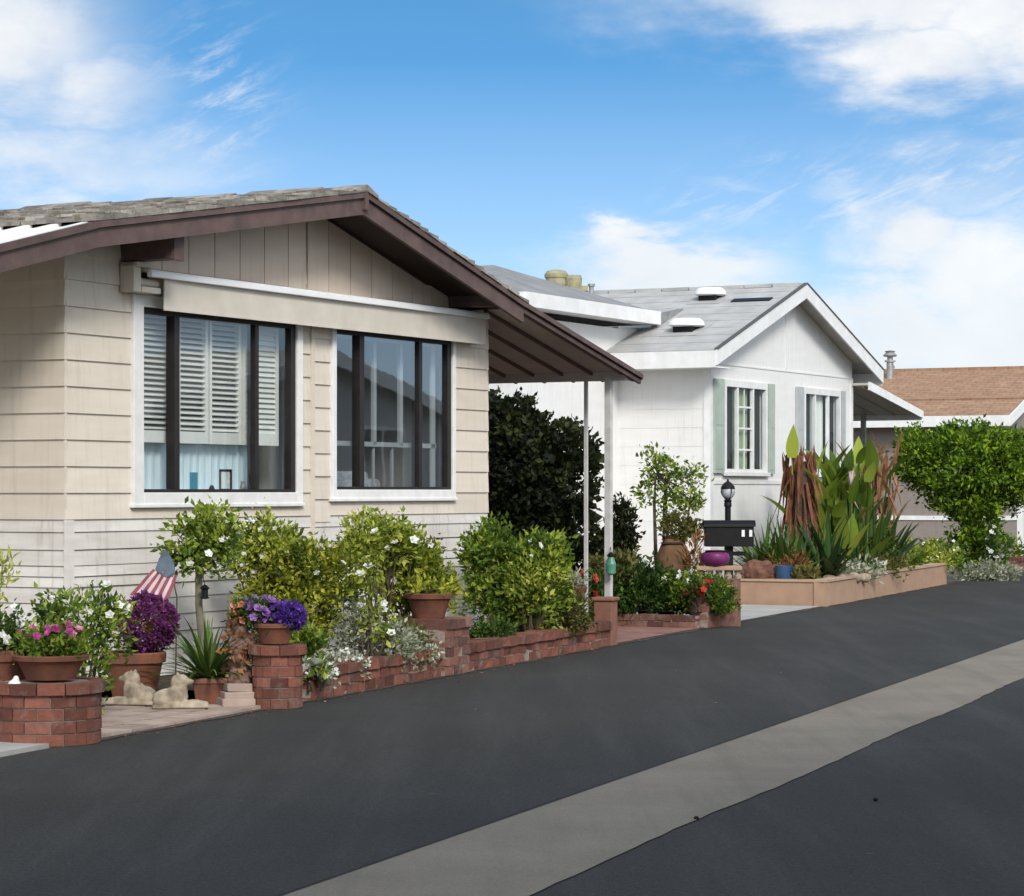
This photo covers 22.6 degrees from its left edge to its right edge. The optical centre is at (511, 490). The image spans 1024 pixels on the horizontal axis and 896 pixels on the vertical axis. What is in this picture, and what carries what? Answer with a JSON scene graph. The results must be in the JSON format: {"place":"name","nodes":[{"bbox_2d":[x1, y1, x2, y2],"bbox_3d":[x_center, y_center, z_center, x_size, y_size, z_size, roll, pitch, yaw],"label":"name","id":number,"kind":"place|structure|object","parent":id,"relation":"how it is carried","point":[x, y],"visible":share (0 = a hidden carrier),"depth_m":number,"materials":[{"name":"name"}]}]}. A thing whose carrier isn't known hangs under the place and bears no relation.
{"place":"outdoors","nodes":[
{"label":"outdoors","id":0,"kind":"place"},
{"bbox_2d":[0,742,49,756],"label":"concrete walk","id":1,"kind":"structure","parent":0,"point":[7,749],"depth_m":15.74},
{"bbox_2d":[101,698,260,737],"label":"paver path","id":2,"kind":"structure","parent":0,"point":[119,719],"depth_m":17.96,"materials":[{"name":"beige stone"}]},
{"bbox_2d":[0,545,20,630],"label":"shrub","id":3,"kind":"object","parent":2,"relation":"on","point":[2,571],"visible":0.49,"depth_m":18.62,"materials":[{"name":"green plant"}]},
{"bbox_2d":[27,579,140,714],"bbox_3d":[-2.966,1.122,17.699,0.795,1.022,0.549,0,0,0],"label":"white rose","id":4,"kind":"object","parent":2,"relation":"on","point":[114,611],"visible":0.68,"depth_m":17.67,"materials":[{"name":"green plant"}]},
{"bbox_2d":[102,669,154,705],"bbox_3d":[-2.800,1.442,18.811,0.403,0.254,0.168,0,0,14],"label":"stone statue","id":5,"kind":"object","parent":2,"relation":"on","point":[137,691],"visible":0.9,"depth_m":18.75,"materials":[{"name":"stone"}]},
{"bbox_2d":[101,650,166,696],"bbox_3d":[-2.843,1.395,19.250,0.483,0.370,0.486,0,0,-36],"label":"terracotta pot","id":6,"kind":"object","parent":2,"relation":"on","point":[143,662],"visible":0.69,"depth_m":19.09,"materials":[{"name":"ceramic"}]},
{"bbox_2d":[116,587,180,652],"bbox_3d":[-2.735,0.995,19.246,0.495,0.538,0.482,0,0,0],"label":"purple flower ball","id":7,"kind":"object","parent":6,"relation":"on","point":[154,629],"visible":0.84,"depth_m":19.14,"materials":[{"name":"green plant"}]},
{"bbox_2d":[152,672,208,708],"bbox_3d":[-2.398,1.442,18.508,0.403,0.254,0.168,0,0,-10],"label":"stone statue","id":8,"kind":"object","parent":2,"relation":"on","point":[174,695],"visible":1,"depth_m":18.45,"materials":[{"name":"stone"}]},
{"bbox_2d":[192,677,227,703],"bbox_3d":[-2.242,1.483,19.000,0.270,0.190,0.200,0,0,-6],"label":"flower pot","id":9,"kind":"object","parent":2,"relation":"on","point":[208,690],"visible":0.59,"depth_m":18.91,"materials":[{"name":"ceramic"}]},
{"bbox_2d":[140,609,259,693],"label":"agave","id":10,"kind":"object","parent":9,"relation":"in","point":[208,661],"visible":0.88,"depth_m":18.94,"materials":[{"name":"green plant"}]},
{"bbox_2d":[216,683,254,706],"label":"stone slabs","id":11,"kind":"object","parent":2,"relation":"on","point":[235,694],"depth_m":18.77,"materials":[{"name":"stone"}]},
{"bbox_2d":[215,617,260,682],"bbox_3d":[-1.994,1.188,18.945,0.378,0.561,0.373,0,0,0],"label":"tree stump","id":12,"kind":"object","parent":11,"relation":"on","point":[240,661],"visible":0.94,"depth_m":18.88,"materials":[{"name":"brown wood"}]},
{"bbox_2d":[219,597,251,631],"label":"orange flower","id":13,"kind":"object","parent":12,"relation":"on","point":[233,610],"visible":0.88,"depth_m":18.95,"materials":[{"name":"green plant"}]},
{"bbox_2d":[106,654,354,689],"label":"flower bed soil","id":14,"kind":"structure","parent":0,"point":[167,685],"depth_m":20.25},
{"bbox_2d":[130,546,177,671],"bbox_3d":[-2.786,1.015,19.893,0.371,1.170,0.047,0,0,-3],"label":"flag","id":15,"kind":"object","parent":14,"relation":"on","point":[161,579],"visible":0.71,"depth_m":19.89,"materials":[{"name":"multicoloured fabric"}]},
{"bbox_2d":[150,494,248,675],"bbox_3d":[-2.468,0.811,20.352,0.778,1.580,0.634,0,0,-19],"label":"standard rose","id":16,"kind":"object","parent":14,"relation":"on","point":[211,542],"visible":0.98,"depth_m":20.26,"materials":[{"name":"green plant"}]},
{"bbox_2d":[218,497,320,642],"bbox_3d":[-2.021,0.792,21.310,0.967,1.481,0.672,0,0,0],"label":"rose bush","id":17,"kind":"object","parent":14,"relation":"on","point":[265,533],"visible":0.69,"depth_m":21.21,"materials":[{"name":"green plant"}]},
{"bbox_2d":[226,525,372,663],"bbox_3d":[-1.766,0.909,21.340,1.256,1.254,0.924,0,0,0],"label":"dense shrub","id":18,"kind":"object","parent":14,"relation":"on","point":[308,588],"visible":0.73,"depth_m":21.16,"materials":[{"name":"green plant"}]},
{"bbox_2d":[289,618,333,662],"bbox_3d":[-1.608,1.252,19.865,0.447,0.555,0.459,0,0,19],"label":"green mound","id":19,"kind":"object","parent":14,"relation":"on","point":[313,640],"visible":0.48,"depth_m":19.83,"materials":[{"name":"green plant"}]},
{"bbox_2d":[302,652,335,691],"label":"white iris","id":20,"kind":"object","parent":14,"relation":"on","point":[324,670],"visible":0.95,"depth_m":19.47,"materials":[{"name":"green plant"}]},
{"bbox_2d":[301,650,342,688],"bbox_3d":[-1.519,1.369,19.658,0.460,0.303,0.376,0,0,0],"label":"alyssum","id":21,"kind":"object","parent":14,"relation":"on","point":[327,663],"visible":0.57,"depth_m":19.61,"materials":[{"name":"white plant"}]},
{"bbox_2d":[327,644,371,682],"bbox_3d":[-1.343,1.378,20.379,0.454,0.322,0.389,0,0,0],"label":"alyssum","id":22,"kind":"object","parent":14,"relation":"on","point":[346,655],"visible":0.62,"depth_m":20.38,"materials":[{"name":"white plant"}]},
{"bbox_2d":[351,515,400,655],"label":"slender rose","id":23,"kind":"object","parent":14,"relation":"on","point":[384,636],"visible":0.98,"depth_m":21.03,"materials":[{"name":"green plant"}]},
{"bbox_2d":[332,504,428,627],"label":"rose bush","id":24,"kind":"object","parent":14,"relation":"on","point":[399,533],"visible":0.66,"depth_m":22.36,"materials":[{"name":"green plant"}]},
{"bbox_2d":[329,583,433,671],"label":"wispy shrub","id":25,"kind":"object","parent":14,"relation":"on","point":[407,643],"visible":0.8,"depth_m":21.18,"materials":[{"name":"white plant"}]},
{"bbox_2d":[381,610,437,671],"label":"russet shrub","id":26,"kind":"object","parent":14,"relation":"on","point":[410,622],"visible":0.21,"depth_m":21.64,"materials":[{"name":"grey plant"}]},
{"bbox_2d":[363,527,467,617],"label":"dense shrub","id":27,"kind":"object","parent":14,"relation":"on","point":[432,560],"visible":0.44,"depth_m":22.61,"materials":[{"name":"green plant"}]},
{"bbox_2d":[469,613,517,638],"bbox_3d":[-0.210,1.355,23.761,0.540,0.439,0.477,0,0,0],"label":"green mound","id":28,"kind":"object","parent":14,"relation":"on","point":[482,630],"visible":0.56,"depth_m":23.70,"materials":[{"name":"green plant"}]},
{"bbox_2d":[451,511,583,634],"bbox_3d":[0.053,0.868,25.008,1.302,1.353,0.921,0,0,0],"label":"leafy shrub","id":29,"kind":"object","parent":14,"relation":"on","point":[480,559],"visible":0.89,"depth_m":24.83,"materials":[{"name":"green plant"}]},
{"bbox_2d":[491,543,574,631],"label":"lime rose","id":30,"kind":"object","parent":14,"relation":"on","point":[542,584],"visible":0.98,"depth_m":24.69,"materials":[{"name":"green plant"}]},
{"bbox_2d":[499,586,599,639],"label":"russet shrub","id":31,"kind":"object","parent":14,"relation":"on","point":[570,620],"visible":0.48,"depth_m":25.12,"materials":[{"name":"green plant"}]},
{"bbox_2d":[0,571,1023,895],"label":"road","id":32,"kind":"structure","parent":0,"point":[260,803],"depth_m":14.33,"materials":[{"name":"asphalt"}]},
{"bbox_2d":[101,582,955,740],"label":"road edge dirt","id":33,"kind":"structure","parent":32,"relation":"on","point":[164,727],"depth_m":20.75,"materials":[{"name":"soil"}]},
{"bbox_2d":[276,638,1023,895],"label":"street joint","id":34,"kind":"object","parent":32,"relation":"on","point":[325,879],"visible":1,"depth_m":13.32,"materials":[{"name":"concrete"}]},
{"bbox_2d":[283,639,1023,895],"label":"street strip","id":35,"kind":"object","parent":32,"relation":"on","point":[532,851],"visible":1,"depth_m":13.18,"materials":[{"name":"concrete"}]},
{"bbox_2d":[0,0,1023,368],"label":"sky","id":36,"kind":"structure","parent":0,"point":[868,154],"materials":[{"name":"blue"}]},
{"bbox_2d":[102,562,1023,699],"bbox_3d":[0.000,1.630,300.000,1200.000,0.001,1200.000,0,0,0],"label":"ground","id":37,"kind":"structure","parent":0,"point":[950,579],"depth_m":29.63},
{"bbox_2d":[0,676,105,747],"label":"brick planter","id":38,"kind":"object","parent":37,"relation":"on","point":[61,713],"visible":0.89,"depth_m":15.98,"materials":[{"name":"brick"}]},
{"bbox_2d":[0,649,31,679],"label":"flower pot","id":39,"kind":"object","parent":38,"relation":"on","point":[9,670],"visible":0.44,"depth_m":16.33,"materials":[{"name":"ceramic"}]},
{"bbox_2d":[0,598,40,655],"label":"white petunia","id":40,"kind":"object","parent":39,"relation":"in","point":[9,626],"visible":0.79,"depth_m":16.38,"materials":[{"name":"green plant"}]},
{"bbox_2d":[12,653,88,680],"bbox_3d":[-2.930,1.117,16.260,0.486,0.155,0.483,0,0,-40],"label":"clay bowl","id":41,"kind":"object","parent":38,"relation":"on","point":[46,668],"visible":0.87,"depth_m":16.10,"materials":[{"name":"ceramic"}]},
{"bbox_2d":[8,610,100,667],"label":"geranium","id":42,"kind":"object","parent":41,"relation":"in","point":[53,640],"visible":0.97,"depth_m":16.18,"materials":[{"name":"green plant"}]},
{"bbox_2d":[248,643,306,709],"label":"brick pillar","id":43,"kind":"structure","parent":37,"relation":"on","point":[277,678],"depth_m":18.72,"materials":[{"name":"brick"}]},
{"bbox_2d":[253,623,292,643],"bbox_3d":[-1.751,1.050,18.880,0.322,0.150,0.324,0,0,40],"label":"terracotta pot","id":44,"kind":"object","parent":43,"relation":"on","point":[275,634],"visible":0.9,"depth_m":18.77,"materials":[{"name":"ceramic"}]},
{"bbox_2d":[238,592,278,630],"bbox_3d":[-1.853,0.893,18.863,0.334,0.300,0.349,0,0,0],"label":"petunia","id":45,"kind":"object","parent":44,"relation":"in","point":[256,608],"visible":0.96,"depth_m":18.78,"materials":[{"name":"purple plant"}]},
{"bbox_2d":[262,598,307,632],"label":"violet flower dome","id":46,"kind":"structure","parent":44,"relation":"in","point":[293,614],"depth_m":18.77,"materials":[{"name":"purple plant"}]},
{"bbox_2d":[0,184,643,680],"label":"mobile home","id":47,"kind":"object","parent":37,"relation":"on","point":[286,354],"visible":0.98,"depth_m":22.30,"materials":[{"name":"paint"}]},
{"bbox_2d":[129,293,304,507],"bbox_3d":[-2.635,-0.730,21.963,0.395,1.740,2.600,0,0,28],"label":"window","id":48,"kind":"structure","parent":47,"relation":"in","point":[162,462],"depth_m":21.99,"materials":[{"name":"white paint"}]},
{"bbox_2d":[219,469,231,488],"bbox_3d":[-2.506,-0.092,22.335,0.022,0.190,0.170,0,0,33],"label":"picture frame","id":49,"kind":"object","parent":47,"relation":"on","point":[228,478],"visible":0.73,"depth_m":22.35,"materials":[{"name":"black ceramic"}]},
{"bbox_2d":[337,471,379,486],"bbox_3d":[-1.989,0.325,24.671,0.750,1.030,1.620,0,0,28],"label":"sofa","id":50,"kind":"object","parent":47,"relation":"in","point":[344,478],"visible":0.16,"depth_m":24.70,"materials":[{"name":"grey fabric"}]},
{"bbox_2d":[328,328,457,501],"bbox_3d":[-1.175,-0.750,24.539,0.195,1.700,2.380,0,0,28],"label":"window","id":51,"kind":"structure","parent":47,"relation":"in","point":[447,491],"depth_m":24.83,"materials":[{"name":"white paint"}]},
{"bbox_2d":[302,649,443,700],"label":"brick wall","id":52,"kind":"structure","parent":37,"relation":"on","point":[385,670],"depth_m":20.64,"materials":[{"name":"brick"}]},
{"bbox_2d":[389,616,472,676],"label":"brick pier","id":53,"kind":"structure","parent":37,"relation":"on","point":[452,633],"depth_m":22.15,"materials":[{"name":"brick"}]},
{"bbox_2d":[405,592,452,618],"bbox_3d":[-0.724,1.003,22.370,0.419,0.220,0.421,0,0,1],"label":"flower pot","id":54,"kind":"object","parent":53,"relation":"on","point":[428,606],"visible":0.94,"depth_m":22.23,"materials":[{"name":"ceramic"}]},
{"bbox_2d":[399,573,461,595],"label":"succulent","id":55,"kind":"object","parent":54,"relation":"in","point":[430,584],"visible":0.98,"depth_m":22.31,"materials":[{"name":"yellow plant"}]},
{"bbox_2d":[469,621,611,670],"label":"brick wall","id":56,"kind":"structure","parent":37,"relation":"on","point":[493,651],"depth_m":24.20,"materials":[{"name":"brick"}]},
{"bbox_2d":[484,612,699,630],"bbox_3d":[0.555,1.544,30.470,3.596,0.211,0.143,0,0,28],"label":"brick edging","id":57,"kind":"object","parent":37,"relation":"on","point":[664,620],"visible":0.33,"depth_m":29.80,"materials":[{"name":"brick"}]},
{"bbox_2d":[591,596,619,644],"bbox_3d":[0.969,1.360,26.510,0.240,0.520,0.240,0,0,20],"label":"gate post","id":58,"kind":"object","parent":37,"relation":"on","point":[605,608],"visible":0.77,"depth_m":26.42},
{"bbox_2d":[481,265,923,577],"bbox_3d":[-1.151,-0.951,43.044,12.675,5.102,12.630,0,0,28],"label":"mobile home","id":59,"kind":"object","parent":37,"relation":"on","point":[737,383],"visible":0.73,"depth_m":38.94,"materials":[{"name":"white paint"}]},
{"bbox_2d":[723,379,770,475],"bbox_3d":[3.549,-0.947,39.188,0.161,1.445,1.810,0,0,28],"label":"window","id":60,"kind":"structure","parent":59,"relation":"in","point":[745,395],"depth_m":39.31,"materials":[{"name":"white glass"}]},
{"bbox_2d":[804,387,840,476],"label":"window","id":61,"kind":"structure","parent":59,"relation":"in","point":[821,400],"depth_m":42.29,"materials":[{"name":"white glass"}]},
{"bbox_2d":[690,579,719,627],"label":"brick pier","id":62,"kind":"structure","parent":37,"relation":"on","point":[707,620],"depth_m":29.80,"materials":[{"name":"brick"}]},
{"bbox_2d":[741,563,947,608],"bbox_3d":[4.458,1.429,40.233,3.199,0.402,9.405,0,0,20],"label":"stucco planter","id":63,"kind":"object","parent":37,"relation":"on","point":[827,591],"visible":0.5,"depth_m":35.87,"materials":[{"name":"concrete"}]},
{"bbox_2d":[740,559,776,578],"bbox_3d":[3.466,1.173,35.951,0.667,0.420,0.440,0,0,0],"label":"boulder","id":64,"kind":"object","parent":63,"relation":"on","point":[755,569],"visible":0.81,"depth_m":35.80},
{"bbox_2d":[733,513,818,570],"bbox_3d":[3.666,0.803,37.036,1.868,1.034,1.927,0,0,0],"label":"aloe","id":65,"kind":"object","parent":63,"relation":"on","point":[749,557],"visible":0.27,"depth_m":36.86,"materials":[{"name":"green plant"}]},
{"bbox_2d":[775,565,793,578],"bbox_3d":[3.801,1.180,35.750,0.258,0.270,0.260,0,0,18],"label":"glazed pot","id":66,"kind":"object","parent":63,"relation":"on","point":[783,571],"visible":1,"depth_m":35.65,"materials":[{"name":"blue ceramic"}]},
{"bbox_2d":[739,527,829,572],"bbox_3d":[3.920,0.910,36.661,1.350,0.820,1.200,0,0,-37],"label":"aloe","id":67,"kind":"object","parent":63,"relation":"on","point":[776,554],"visible":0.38,"depth_m":36.51,"materials":[{"name":"green plant"}]},
{"bbox_2d":[763,547,811,577],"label":"dry fern","id":68,"kind":"object","parent":63,"relation":"on","point":[800,559],"visible":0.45,"depth_m":36.07,"materials":[{"name":"orange plant"}]},
{"bbox_2d":[772,424,824,557],"bbox_3d":[4.284,0.300,37.762,0.815,2.556,0.850,0,0,27],"label":"dry palm","id":69,"kind":"object","parent":63,"relation":"on","point":[800,501],"visible":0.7,"depth_m":37.58,"materials":[{"name":"brown plant"}]},
{"bbox_2d":[791,562,822,578],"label":"succulent","id":70,"kind":"object","parent":63,"relation":"on","point":[797,569],"visible":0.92,"depth_m":35.71,"materials":[{"name":"green plant"}]},
{"bbox_2d":[753,513,869,578],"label":"strap plant","id":71,"kind":"object","parent":63,"relation":"on","point":[832,564],"visible":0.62,"depth_m":36.70,"materials":[{"name":"green plant"}]},
{"bbox_2d":[760,454,869,572],"bbox_3d":[4.440,0.359,38.020,1.662,1.928,1.177,0,0,0],"label":"canna lily","id":72,"kind":"object","parent":63,"relation":"on","point":[853,536],"visible":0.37,"depth_m":37.97,"materials":[{"name":"green plant"}]},
{"bbox_2d":[822,572,870,582],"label":"stones","id":73,"kind":"object","parent":63,"relation":"on","point":[865,578],"visible":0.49,"depth_m":37.14,"materials":[{"name":"stone"}]},
{"bbox_2d":[791,436,911,578],"bbox_3d":[4.925,0.242,38.697,1.686,2.163,1.984,0,0,-12],"label":"canna lily","id":74,"kind":"object","parent":63,"relation":"on","point":[860,455],"visible":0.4,"depth_m":38.41,"materials":[{"name":"green plant"}]},
{"bbox_2d":[839,553,892,584],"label":"succulent","id":75,"kind":"object","parent":63,"relation":"in","point":[861,568],"visible":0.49,"depth_m":37.90,"materials":[{"name":"plant"}]},
{"bbox_2d":[834,430,909,541],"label":"dry canna","id":76,"kind":"object","parent":63,"relation":"on","point":[881,474],"visible":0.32,"depth_m":40.82,"materials":[{"name":"brown plant"}]},
{"bbox_2d":[859,515,901,569],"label":"fern","id":77,"kind":"object","parent":63,"relation":"on","point":[889,549],"visible":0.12,"depth_m":39.74,"materials":[{"name":"green plant"}]},
{"bbox_2d":[859,550,917,581],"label":"succulent","id":78,"kind":"object","parent":63,"relation":"in","point":[890,560],"visible":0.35,"depth_m":39.51,"materials":[{"name":"green plant"}]},
{"bbox_2d":[871,503,924,567],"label":"strap plant","id":79,"kind":"object","parent":63,"relation":"on","point":[906,548],"visible":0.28,"depth_m":40.47,"materials":[{"name":"green plant"}]},
{"bbox_2d":[897,537,933,567],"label":"ground cover","id":80,"kind":"object","parent":63,"relation":"on","point":[915,558],"visible":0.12,"depth_m":42.05,"materials":[{"name":"green plant"}]},
{"bbox_2d":[902,535,959,571],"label":"ground cover","id":81,"kind":"object","parent":63,"relation":"on","point":[938,556],"visible":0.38,"depth_m":43.63,"materials":[{"name":"green plant"}]},
{"bbox_2d":[919,534,968,572],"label":"ground cover","id":82,"kind":"object","parent":63,"relation":"on","point":[958,559],"visible":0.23,"depth_m":45.19,"materials":[{"name":"green plant"}]},
{"bbox_2d":[853,350,1023,556],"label":"mobile home","id":83,"kind":"object","parent":37,"relation":"on","point":[940,395],"visible":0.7,"depth_m":58.67,"materials":[{"name":"beige"}]},
{"bbox_2d":[885,413,1023,579],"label":"trimmed tree","id":84,"kind":"object","parent":37,"relation":"on","point":[989,484],"visible":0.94,"depth_m":46.38,"materials":[{"name":"green plant"}]},
{"bbox_2d":[947,555,1023,580],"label":"ground cover","id":85,"kind":"object","parent":37,"relation":"on","point":[1000,572],"visible":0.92,"depth_m":45.44,"materials":[{"name":"plant"}]},
{"bbox_2d":[981,522,1011,579],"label":"flowering shrub","id":86,"kind":"object","parent":37,"relation":"on","point":[992,551],"visible":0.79,"depth_m":45.96,"materials":[{"name":"green plant"}]},
{"bbox_2d":[995,531,1023,558],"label":"green mound","id":87,"kind":"object","parent":37,"relation":"on","point":[1010,542],"visible":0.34,"depth_m":53.45,"materials":[{"name":"green plant"}]},
{"bbox_2d":[543,626,701,642],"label":"brick driveway","id":88,"kind":"structure","parent":0,"point":[626,633],"depth_m":28.87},
{"bbox_2d":[576,566,614,620],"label":"red flower","id":89,"kind":"object","parent":88,"relation":"on","point":[595,586],"visible":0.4,"depth_m":28.82,"materials":[{"name":"green plant"}]},
{"bbox_2d":[630,609,689,611],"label":"raised bed soil","id":90,"kind":"structure","parent":0,"point":[665,610],"depth_m":30.12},
{"bbox_2d":[580,545,641,607],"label":"yellow tuft","id":91,"kind":"object","parent":90,"relation":"on","point":[595,561],"visible":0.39,"depth_m":30.31,"materials":[{"name":"green plant"}]},
{"bbox_2d":[600,550,683,623],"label":"dark shrub","id":92,"kind":"object","parent":90,"relation":"on","point":[638,594],"visible":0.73,"depth_m":30.12,"materials":[{"name":"green plant"}]},
{"bbox_2d":[657,536,689,574],"bbox_3d":[1.947,0.980,30.900,0.410,0.860,0.408,0,0,-18],"label":"clay urn","id":93,"kind":"object","parent":90,"relation":"on","point":[669,547],"visible":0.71,"depth_m":30.75,"materials":[{"name":"ceramic"}]},
{"bbox_2d":[654,508,703,542],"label":"dry tuft","id":94,"kind":"object","parent":93,"relation":"in","point":[686,527],"visible":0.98,"depth_m":30.82,"materials":[{"name":"green plant"}]},
{"bbox_2d":[651,567,699,614],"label":"flowering shrub","id":95,"kind":"object","parent":90,"relation":"on","point":[679,572],"visible":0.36,"depth_m":30.07,"materials":[{"name":"green plant"}]},
{"bbox_2d":[677,526,708,574],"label":"palm tuft","id":96,"kind":"object","parent":90,"relation":"on","point":[695,550],"visible":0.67,"depth_m":30.58,"materials":[{"name":"beige plant"}]},
{"bbox_2d":[680,571,712,612],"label":"red flower","id":97,"kind":"object","parent":90,"relation":"on","point":[697,585],"visible":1,"depth_m":29.57,"materials":[{"name":"green plant"}]},
{"bbox_2d":[665,565,743,617],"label":"dark shrub","id":98,"kind":"object","parent":90,"relation":"on","point":[722,591],"visible":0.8,"depth_m":29.85,"materials":[{"name":"green plant"}]},
{"bbox_2d":[628,604,817,619],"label":"concrete driveway","id":99,"kind":"structure","parent":0,"point":[750,611],"depth_m":34.21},
{"bbox_2d":[487,386,603,609],"bbox_3d":[-1.877,0.125,32.630,6.799,3.336,1.754,0,0,28],"label":"hedge","id":100,"kind":"object","parent":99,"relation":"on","point":[535,467],"visible":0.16,"depth_m":31.20,"materials":[{"name":"green plant"}]},
{"bbox_2d":[578,491,645,585],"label":"shrub","id":101,"kind":"object","parent":99,"relation":"on","point":[625,533],"visible":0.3,"depth_m":30.94,"materials":[{"name":"green plant"}]},
{"bbox_2d":[629,441,714,614],"bbox_3d":[1.970,0.470,31.629,1.062,2.166,0.703,0,0,0],"label":"tree","id":102,"kind":"object","parent":99,"relation":"on","point":[676,474],"visible":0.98,"depth_m":31.56,"materials":[{"name":"green plant"}]},
{"bbox_2d":[695,565,741,625],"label":"pillar","id":103,"kind":"structure","parent":99,"relation":"on","point":[732,619],"depth_m":30.20,"materials":[{"name":"beige paint"}]},
{"bbox_2d":[700,550,729,565],"bbox_3d":[2.400,0.794,30.250,0.348,0.188,0.350,0,0,19],"label":"glazed pot","id":104,"kind":"object","parent":103,"relation":"on","point":[714,557],"visible":1,"depth_m":30.12,"materials":[{"name":"ceramic"}]},
{"bbox_2d":[721,479,734,519],"bbox_3d":[2.619,0.730,31.050,0.171,1.740,0.171,0,0,34],"label":"garden lamp","id":105,"kind":"object","parent":99,"relation":"on","point":[727,490],"visible":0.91,"depth_m":31.01,"materials":[{"name":"black metal"}]},
{"bbox_2d":[702,520,755,577],"bbox_3d":[2.603,0.978,30.750,0.620,1.245,0.320,0,0,0],"label":"mailbox","id":106,"kind":"object","parent":99,"relation":"on","point":[728,535],"visible":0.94,"depth_m":30.61,"materials":[{"name":"black metal"}]},
{"bbox_2d":[1017,503,1023,555],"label":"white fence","id":107,"kind":"object","parent":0,"point":[1020,523],"visible":0.47,"depth_m":54.77,"materials":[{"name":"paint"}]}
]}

